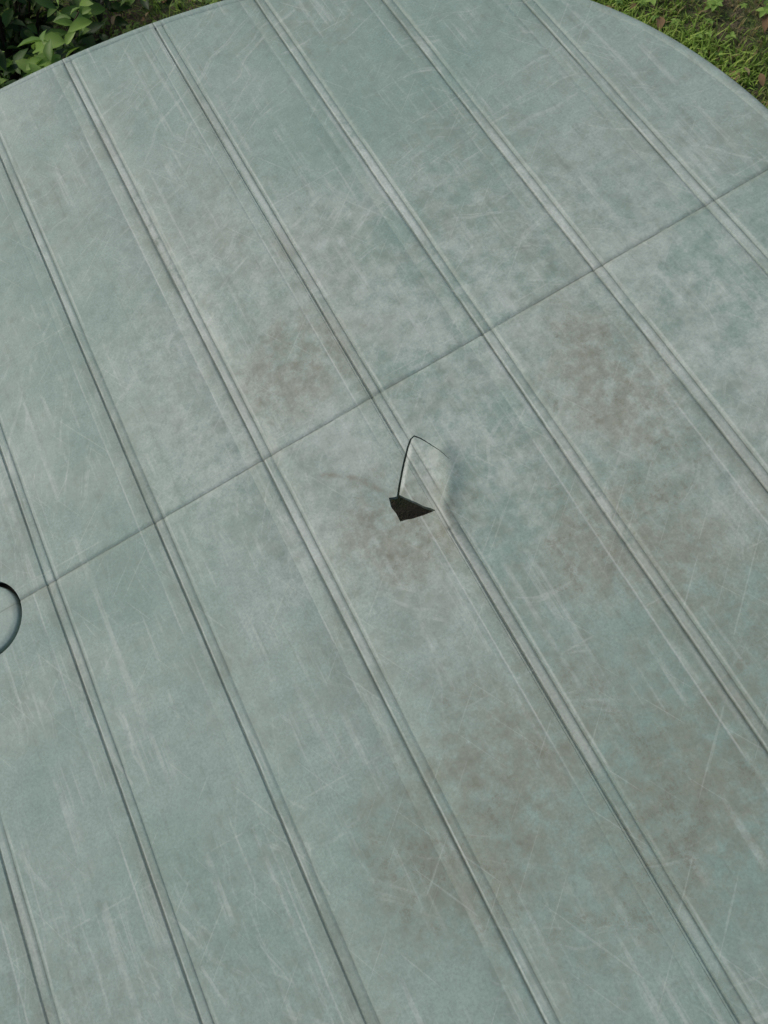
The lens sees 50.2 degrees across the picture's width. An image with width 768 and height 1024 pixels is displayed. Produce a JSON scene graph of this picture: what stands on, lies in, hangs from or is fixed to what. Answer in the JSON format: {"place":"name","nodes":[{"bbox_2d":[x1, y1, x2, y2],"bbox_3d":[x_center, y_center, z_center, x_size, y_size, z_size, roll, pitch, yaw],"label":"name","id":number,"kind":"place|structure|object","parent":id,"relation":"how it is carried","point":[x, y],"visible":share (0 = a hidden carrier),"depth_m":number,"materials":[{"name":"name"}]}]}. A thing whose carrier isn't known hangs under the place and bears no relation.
{"place":"outdoors","nodes":[
{"label":"outdoors","id":0,"kind":"place"},
{"bbox_2d":[6,0,767,521],"bbox_3d":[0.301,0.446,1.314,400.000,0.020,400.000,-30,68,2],"label":"ground","id":1,"kind":"structure","parent":0,"point":[402,508],"depth_m":1.72,"materials":[{"name":"soil"}]},
{"bbox_2d":[0,0,148,88],"bbox_3d":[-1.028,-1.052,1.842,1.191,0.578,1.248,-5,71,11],"label":"shrub","id":2,"kind":"object","parent":1,"relation":"on","point":[21,30],"visible":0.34,"depth_m":1.81,"materials":[{"name":"green plant"}]},
{"bbox_2d":[0,0,767,1023],"bbox_3d":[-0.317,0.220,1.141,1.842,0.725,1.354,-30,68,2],"label":"garden table","id":3,"kind":"object","parent":1,"relation":"on","point":[300,722],"visible":1,"depth_m":0.75,"materials":[{"name":"green plastic"}]},
{"bbox_2d":[4,0,767,78],"bbox_3d":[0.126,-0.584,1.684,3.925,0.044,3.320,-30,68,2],"label":"clover weeds","id":4,"kind":"object","parent":1,"relation":"on","point":[761,10],"visible":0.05,"depth_m":1.73,"materials":[{"name":"green plant"}]},
{"bbox_2d":[111,0,767,86],"bbox_3d":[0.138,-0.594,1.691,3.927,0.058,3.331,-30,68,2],"label":"fallen leaves","id":5,"kind":"object","parent":1,"relation":"on","point":[661,22],"visible":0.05,"depth_m":1.68,"materials":[{"name":"plant"}]},
{"bbox_2d":[19,0,767,108],"bbox_3d":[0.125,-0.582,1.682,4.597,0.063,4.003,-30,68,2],"label":"grass","id":6,"kind":"structure","parent":0,"point":[687,42],"depth_m":1.70,"materials":[{"name":"green plant"}]}
]}

